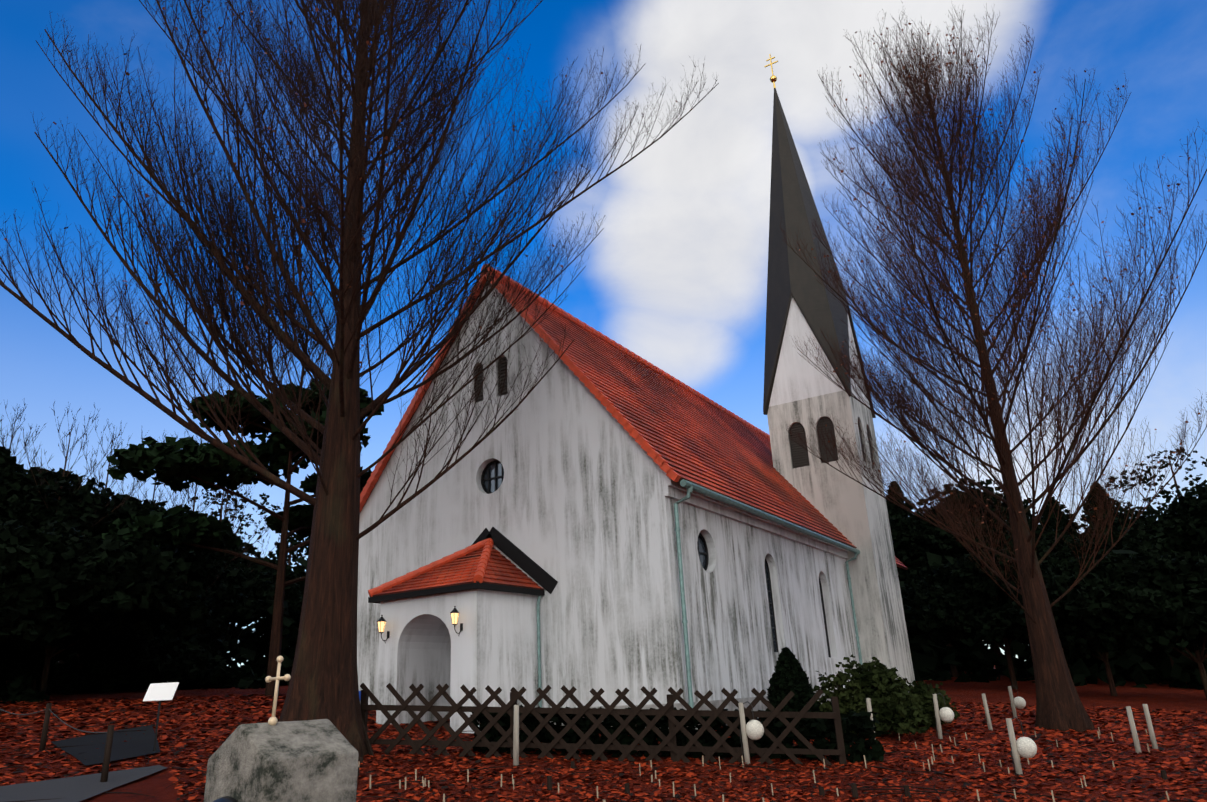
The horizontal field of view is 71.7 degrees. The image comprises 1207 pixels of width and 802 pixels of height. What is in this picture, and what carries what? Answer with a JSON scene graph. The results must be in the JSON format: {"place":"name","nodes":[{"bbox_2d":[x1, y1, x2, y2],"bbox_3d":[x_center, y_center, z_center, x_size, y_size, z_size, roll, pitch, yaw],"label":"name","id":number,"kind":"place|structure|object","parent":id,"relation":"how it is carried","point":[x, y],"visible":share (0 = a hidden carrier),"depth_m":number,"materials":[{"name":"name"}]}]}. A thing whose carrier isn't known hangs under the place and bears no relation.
{"place":"outdoors","nodes":[
{"label":"outdoors","id":0,"kind":"place"},
{"bbox_2d":[0,765,166,801],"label":"stone slab","id":1,"kind":"structure","parent":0,"point":[76,788],"depth_m":9.50,"materials":[{"name":"stone"}]},
{"bbox_2d":[376,589,537,732],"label":"porch walls","id":2,"kind":"structure","parent":0,"point":[493,645],"depth_m":16.80,"materials":[{"name":"white paint"}]},
{"bbox_2d":[377,615,389,642],"bbox_3d":[-4.487,4.652,17.022,0.194,0.567,0.284,-14,-22,29],"label":"lantern","id":3,"kind":"object","parent":2,"relation":"attached to","point":[381,621],"visible":1,"depth_m":16.96,"materials":[{"name":"black metal"}]},
{"bbox_2d":[368,538,543,596],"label":"porch roof","id":4,"kind":"structure","parent":2,"relation":"on","point":[484,561],"depth_m":17.52,"materials":[{"name":"red tile"}]},
{"bbox_2d":[450,606,462,635],"bbox_3d":[-2.824,4.237,16.071,0.194,0.567,0.284,-14,-22,29],"label":"lantern","id":5,"kind":"object","parent":2,"relation":"attached to","point":[454,612],"visible":1,"depth_m":16.01,"materials":[{"name":"yellow glass"}]},
{"bbox_2d":[0,665,1206,801],"bbox_3d":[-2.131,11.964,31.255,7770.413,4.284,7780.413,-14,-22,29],"label":"ground","id":6,"kind":"structure","parent":0,"point":[1155,696],"depth_m":11.64,"materials":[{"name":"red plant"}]},
{"bbox_2d":[0,400,76,473],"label":"bare tree","id":7,"kind":"object","parent":6,"relation":"on","point":[12,437],"visible":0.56,"depth_m":33.55,"materials":[{"name":"brown plant"}]},
{"bbox_2d":[0,446,96,681],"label":"forest tree","id":8,"kind":"object","parent":6,"relation":"on","point":[25,662],"visible":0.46,"depth_m":25.95,"materials":[{"name":"green plant"}]},
{"bbox_2d":[0,703,114,781],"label":"rope barrier","id":9,"kind":"object","parent":6,"relation":"on","point":[107,755],"visible":0.88,"depth_m":10.00,"materials":[{"name":"brown wood"}]},
{"bbox_2d":[17,401,150,690],"bbox_3d":[-17.893,4.624,27.154,3.720,10.206,4.238,-14,-22,29],"label":"bare tree","id":10,"kind":"object","parent":6,"relation":"on","point":[33,684],"visible":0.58,"depth_m":28.11,"materials":[{"name":"brown plant"}]},
{"bbox_2d":[1,467,170,682],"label":"forest tree","id":11,"kind":"object","parent":6,"relation":"on","point":[65,507],"visible":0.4,"depth_m":27.74,"materials":[{"name":"green plant"}]},
{"bbox_2d":[27,417,168,692],"bbox_3d":[-18.780,5.437,30.018,5.364,10.371,2.694,11,-24,-35],"label":"bare tree","id":12,"kind":"object","parent":6,"relation":"on","point":[80,666],"visible":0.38,"depth_m":31.27,"materials":[{"name":"brown plant"}]},
{"bbox_2d":[0,518,208,647],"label":"forest tree","id":13,"kind":"object","parent":6,"relation":"on","point":[51,566],"visible":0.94,"depth_m":20.77,"materials":[{"name":"green plant"}]},
{"bbox_2d":[51,725,159,765],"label":"paving slab","id":14,"kind":"structure","parent":6,"relation":"on","point":[139,743],"depth_m":12.63,"materials":[{"name":"black stone"}]},
{"bbox_2d":[0,534,231,694],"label":"forest tree","id":15,"kind":"object","parent":6,"relation":"on","point":[212,628],"visible":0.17,"depth_m":24.30,"materials":[{"name":"green plant"}]},
{"bbox_2d":[58,500,226,663],"bbox_3d":[-20.620,7.633,32.405,9.731,7.981,11.368,-14,-22,29],"label":"forest tree","id":16,"kind":"object","parent":6,"relation":"on","point":[202,561],"visible":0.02,"depth_m":34.14,"materials":[{"name":"green plant"}]},
{"bbox_2d":[36,569,266,694],"bbox_3d":[-16.217,8.492,30.417,7.939,4.882,7.692,-14,-22,29],"label":"bush","id":17,"kind":"object","parent":6,"relation":"on","point":[198,662],"visible":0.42,"depth_m":28.39,"materials":[{"name":"green plant"}]},
{"bbox_2d":[113,430,190,690],"bbox_3d":[-18.291,6.198,32.621,5.273,10.539,2.840,-3,-19,0],"label":"bare tree","id":18,"kind":"object","parent":6,"relation":"on","point":[127,688],"visible":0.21,"depth_m":32.76,"materials":[{"name":"brown plant"}]},
{"bbox_2d":[143,682,178,750],"bbox_3d":[-6.545,4.704,12.248,0.420,1.076,0.182,-2,-19,-3],"label":"notice stand","id":19,"kind":"object","parent":6,"relation":"on","point":[159,692],"visible":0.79,"depth_m":12.35,"materials":[{"name":"white"}]},
{"bbox_2d":[111,542,260,690],"bbox_3d":[-20.210,8.938,35.347,10.303,7.371,9.217,-14,-22,29],"label":"forest tree","id":20,"kind":"object","parent":6,"relation":"on","point":[254,612],"visible":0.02,"depth_m":35.65,"materials":[{"name":"green plant"}]},
{"bbox_2d":[162,428,251,590],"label":"bare tree","id":21,"kind":"object","parent":6,"relation":"on","point":[193,506],"visible":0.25,"depth_m":36.18,"materials":[{"name":"brown plant"}]},
{"bbox_2d":[156,549,304,632],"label":"forest tree","id":22,"kind":"object","parent":6,"relation":"on","point":[244,577],"visible":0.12,"depth_m":38.18,"materials":[{"name":"green plant"}]},
{"bbox_2d":[189,487,280,549],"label":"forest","id":23,"kind":"object","parent":6,"relation":"on","point":[241,518],"visible":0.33,"depth_m":69.63,"materials":[{"name":"green plant"}]},
{"bbox_2d":[183,445,288,572],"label":"bare tree","id":24,"kind":"object","parent":6,"relation":"on","point":[226,510],"visible":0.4,"depth_m":40.23,"materials":[{"name":"brown plant"}]},
{"bbox_2d":[102,380,383,696],"bbox_3d":[-9.926,4.245,25.538,9.500,9.680,8.219,6,-21,-24],"label":"pine","id":25,"kind":"object","parent":6,"relation":"on","point":[171,463],"visible":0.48,"depth_m":24.21,"materials":[{"name":"green plant"}]},
{"bbox_2d":[214,532,303,626],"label":"forest tree","id":26,"kind":"object","parent":6,"relation":"on","point":[257,592],"visible":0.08,"depth_m":40.36,"materials":[{"name":"green plant"}]},
{"bbox_2d":[228,533,307,666],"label":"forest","id":27,"kind":"object","parent":6,"relation":"on","point":[288,560],"depth_m":80.47,"materials":[{"name":"green plant"}]},
{"bbox_2d":[240,565,306,675],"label":"forest tree","id":28,"kind":"object","parent":6,"relation":"on","point":[262,641],"depth_m":41.69,"materials":[{"name":"green plant"}]},
{"bbox_2d":[204,719,358,801],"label":"stone shrine","id":29,"kind":"object","parent":6,"relation":"on","point":[303,761],"visible":1,"depth_m":3.45,"materials":[{"name":"grey stone"}]},
{"bbox_2d":[213,656,290,801],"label":"shrine fittings","id":30,"kind":"object","parent":29,"relation":"on","point":[273,720],"visible":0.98,"depth_m":3.60,"materials":[{"name":"metal"}]},
{"bbox_2d":[268,533,310,574],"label":"forest tree","id":31,"kind":"object","parent":6,"relation":"on","point":[299,539],"visible":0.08,"depth_m":50.70,"materials":[{"name":"green plant"}]},
{"bbox_2d":[0,0,718,759],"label":"bare tree","id":32,"kind":"object","parent":6,"relation":"on","point":[324,680],"visible":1,"depth_m":14.12,"materials":[{"name":"brown plant"}]},
{"bbox_2d":[368,527,557,706],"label":"porch trim","id":33,"kind":"structure","parent":6,"relation":"on","point":[536,572],"depth_m":17.59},
{"bbox_2d":[513,705,518,765],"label":"light post","id":34,"kind":"object","parent":6,"relation":"on","point":[516,739],"visible":0.79,"depth_m":11.59,"materials":[{"name":"white wood"}]},
{"bbox_2d":[360,683,846,765],"bbox_3d":[-0.257,4.766,12.049,7.242,1.661,0.436,-5,-19,7],"label":"lattice fence","id":35,"kind":"object","parent":6,"relation":"on","point":[669,740],"visible":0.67,"depth_m":12.11,"materials":[{"name":"brown wood"}]},
{"bbox_2d":[55,546,1206,691],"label":"forest understorey","id":36,"kind":"object","parent":6,"relation":"on","point":[926,664],"visible":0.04,"depth_m":36.60,"materials":[{"name":"green plant"}]},
{"bbox_2d":[357,284,914,710],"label":"nave walls","id":37,"kind":"structure","parent":6,"relation":"on","point":[578,505],"depth_m":18.57,"materials":[{"name":"white paint"}]},
{"bbox_2d":[360,264,907,569],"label":"roof","id":38,"kind":"structure","parent":37,"relation":"on","point":[677,429],"depth_m":22.02,"materials":[{"name":"red tile"}]},
{"bbox_2d":[474,357,830,657],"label":"windows","id":39,"kind":"structure","parent":37,"relation":"in","point":[492,476],"depth_m":20.01,"materials":[{"name":"black glass"}]},
{"bbox_2d":[470,704,884,763],"bbox_3d":[1.008,5.043,12.608,6.196,1.137,0.958,-5,-19,7],"label":"hedge","id":40,"kind":"object","parent":6,"relation":"on","point":[862,724],"visible":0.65,"depth_m":12.34,"materials":[{"name":"green plant"}]},
{"bbox_2d":[550,685,913,729],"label":"church plinth","id":41,"kind":"structure","parent":6,"relation":"on","point":[731,706],"depth_m":16.89,"materials":[{"name":"stone"}]},
{"bbox_2d":[738,701,763,763],"bbox_3d":[2.115,4.742,11.762,0.310,0.970,0.266,-14,-22,29],"label":"light post","id":42,"kind":"object","parent":6,"relation":"on","point":[753,729],"visible":0.96,"depth_m":11.71,"materials":[{"name":"white wood"}]},
{"bbox_2d":[357,727,1169,801],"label":"garden stakes","id":43,"kind":"object","parent":6,"relation":"on","point":[821,789],"visible":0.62,"depth_m":9.79,"materials":[{"name":"beige paint"}]},
{"bbox_2d":[765,647,822,733],"bbox_3d":[3.549,5.553,15.715,1.252,1.794,1.236,-14,-22,29],"label":"cone shrub","id":44,"kind":"object","parent":6,"relation":"on","point":[795,681],"visible":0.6,"depth_m":15.60,"materials":[{"name":"green plant"}]},
{"bbox_2d":[763,88,875,417],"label":"spire","id":45,"kind":"structure","parent":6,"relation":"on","point":[791,274],"depth_m":30.96,"materials":[{"name":"black metal"}]},
{"bbox_2d":[764,54,777,87],"bbox_3d":[7.116,-13.896,35.171,0.299,1.780,0.557,9,-23,-31],"label":"cross finial","id":46,"kind":"object","parent":45,"relation":"on","point":[773,79],"visible":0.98,"depth_m":35.12,"materials":[{"name":"gold metal"}]},
{"bbox_2d":[812,655,929,734],"bbox_3d":[5.183,5.758,16.128,2.239,1.677,2.078,-19,-25,38],"label":"leafy bush","id":47,"kind":"object","parent":6,"relation":"on","point":[879,685],"visible":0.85,"depth_m":15.58,"materials":[{"name":"green plant"}]},
{"bbox_2d":[866,698,875,739],"bbox_3d":[4.406,5.372,13.700,0.078,0.935,0.091,11,-23,-34],"label":"light post","id":48,"kind":"object","parent":6,"relation":"on","point":[868,702],"visible":0.21,"depth_m":13.78,"materials":[{"name":"white wood"}]},
{"bbox_2d":[901,679,959,727],"bbox_3d":[6.479,6.342,17.233,1.484,1.122,1.572,-14,-22,29],"label":"leafy bush","id":49,"kind":"object","parent":6,"relation":"on","point":[923,691],"visible":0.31,"depth_m":16.88,"materials":[{"name":"green plant"}]},
{"bbox_2d":[932,693,953,738],"bbox_3d":[6.316,5.902,15.436,0.346,0.956,0.272,-14,-22,29],"label":"light post","id":50,"kind":"object","parent":6,"relation":"on","point":[945,714],"visible":1,"depth_m":15.38,"materials":[{"name":"white wood"}]},
{"bbox_2d":[889,506,1000,676],"bbox_3d":[17.468,9.632,41.420,8.881,8.663,8.640,-14,-22,29],"label":"forest tree","id":51,"kind":"object","parent":6,"relation":"on","point":[918,537],"visible":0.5,"depth_m":40.00,"materials":[{"name":"green plant"}]},
{"bbox_2d":[886,481,1003,672],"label":"forest tree","id":52,"kind":"object","parent":6,"relation":"on","point":[895,510],"visible":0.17,"depth_m":41.28,"materials":[{"name":"green plant"}]},
{"bbox_2d":[900,547,1023,688],"bbox_3d":[14.901,8.791,32.640,6.816,5.706,6.335,-14,-22,29],"label":"forest tree","id":53,"kind":"object","parent":6,"relation":"on","point":[961,596],"visible":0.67,"depth_m":31.76,"materials":[{"name":"green plant"}]},
{"bbox_2d":[981,693,992,729],"bbox_3d":[7.703,6.311,16.721,0.103,0.853,0.078,11,-23,-34],"label":"light post","id":54,"kind":"object","parent":6,"relation":"on","point":[987,714],"visible":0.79,"depth_m":16.72,"materials":[{"name":"white wood"}]},
{"bbox_2d":[780,0,1206,731],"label":"bare tree","id":55,"kind":"object","parent":6,"relation":"on","point":[1060,704],"visible":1,"depth_m":19.14,"materials":[{"name":"brown plant"}]},
{"bbox_2d":[916,478,1081,674],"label":"forest tree","id":56,"kind":"object","parent":6,"relation":"on","point":[994,500],"visible":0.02,"depth_m":42.37,"materials":[{"name":"green plant"}]},
{"bbox_2d":[938,522,1079,572],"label":"forest tree","id":57,"kind":"object","parent":6,"relation":"on","point":[1046,541],"visible":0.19,"depth_m":38.58,"materials":[{"name":"green plant"}]},
{"bbox_2d":[1008,685,1025,717],"bbox_3d":[9.545,6.992,19.195,0.319,0.867,0.266,-14,-22,29],"label":"light post","id":58,"kind":"object","parent":6,"relation":"on","point":[1018,702],"visible":1,"depth_m":19.14,"materials":[{"name":"white wood"}]},
{"bbox_2d":[1006,717,1036,773],"bbox_3d":[5.620,4.678,11.144,0.315,0.866,0.266,-14,-22,29],"label":"light post","id":59,"kind":"object","parent":6,"relation":"on","point":[1024,747],"visible":1,"depth_m":11.09,"materials":[{"name":"white wood"}]},
{"bbox_2d":[1022,497,1150,668],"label":"forest tree","id":60,"kind":"object","parent":6,"relation":"on","point":[1064,520],"visible":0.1,"depth_m":45.46,"materials":[{"name":"green plant"}]},
{"bbox_2d":[971,551,1206,695],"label":"forest tree","id":61,"kind":"object","parent":6,"relation":"on","point":[1106,575],"visible":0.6,"depth_m":26.68,"materials":[{"name":"green plant"}]},
{"bbox_2d":[1067,482,1149,664],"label":"forest tree","id":62,"kind":"object","parent":6,"relation":"on","point":[1089,518],"visible":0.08,"depth_m":42.84,"materials":[{"name":"green plant"}]},
{"bbox_2d":[1080,497,1145,525],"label":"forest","id":63,"kind":"object","parent":6,"relation":"on","point":[1128,506],"visible":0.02,"depth_m":78.01,"materials":[{"name":"green plant"}]},
{"bbox_2d":[1056,506,1206,681],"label":"forest tree","id":64,"kind":"object","parent":6,"relation":"on","point":[1133,535],"visible":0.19,"depth_m":36.73,"materials":[{"name":"green plant"}]},
{"bbox_2d":[1057,551,1206,699],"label":"forest tree","id":65,"kind":"object","parent":6,"relation":"on","point":[1177,575],"visible":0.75,"depth_m":26.10,"materials":[{"name":"green plant"}]},
{"bbox_2d":[1126,706,1140,752],"bbox_3d":[8.614,5.406,13.535,0.097,0.852,0.078,11,-23,-34],"label":"light post","id":66,"kind":"object","parent":6,"relation":"on","point":[1133,731],"visible":0.79,"depth_m":13.54,"materials":[{"name":"white wood"}]},
{"bbox_2d":[1142,704,1157,748],"bbox_3d":[9.256,5.573,14.106,0.080,0.851,0.080,11,-23,-34],"label":"light post","id":67,"kind":"object","parent":6,"relation":"on","point":[1150,728],"visible":0.79,"depth_m":14.10,"materials":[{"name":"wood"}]},
{"bbox_2d":[1105,448,1206,513],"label":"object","id":68,"kind":"object","parent":6,"relation":"on","point":[1163,492],"visible":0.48,"depth_m":62.51,"materials":[{"name":"green plant"}]},
{"bbox_2d":[1108,501,1206,683],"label":"forest tree","id":69,"kind":"object","parent":6,"relation":"on","point":[1124,673],"visible":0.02,"depth_m":37.49,"materials":[{"name":"green plant"}]},
{"bbox_2d":[1138,484,1206,561],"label":"forest tree","id":70,"kind":"object","parent":6,"relation":"on","point":[1193,513],"visible":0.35,"depth_m":36.94,"materials":[{"name":"green plant"}]},
{"bbox_2d":[1162,660,1206,689],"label":"bush","id":71,"kind":"object","parent":6,"relation":"on","point":[1181,681],"visible":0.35,"depth_m":33.22,"materials":[{"name":"green plant"}]},
{"bbox_2d":[0,0,1206,666],"label":"sky","id":72,"kind":"structure","parent":0,"point":[675,274],"materials":[{"name":"blue"}]},
{"bbox_2d":[663,471,862,707],"bbox_3d":[2.827,7.589,26.012,9.675,5.940,19.500,-14,-22,29],"label":"rain gutter","id":73,"kind":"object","parent":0,"point":[691,493],"depth_m":19.11,"materials":[{"name":"grey metal"}]},
{"bbox_2d":[767,390,914,684],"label":"tower walls","id":74,"kind":"structure","parent":0,"point":[855,513],"depth_m":27.71,"materials":[{"name":"white paint"}]},
{"bbox_2d":[769,297,869,406],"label":"tower gables","id":75,"kind":"object","parent":74,"relation":"on","point":[798,377],"visible":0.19,"depth_m":29.57,"materials":[{"name":"white paint"}]},
{"bbox_2d":[789,417,872,467],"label":"tower windows","id":76,"kind":"structure","parent":74,"relation":"in","point":[800,456],"depth_m":28.63,"materials":[{"name":"black glass"}]}
]}

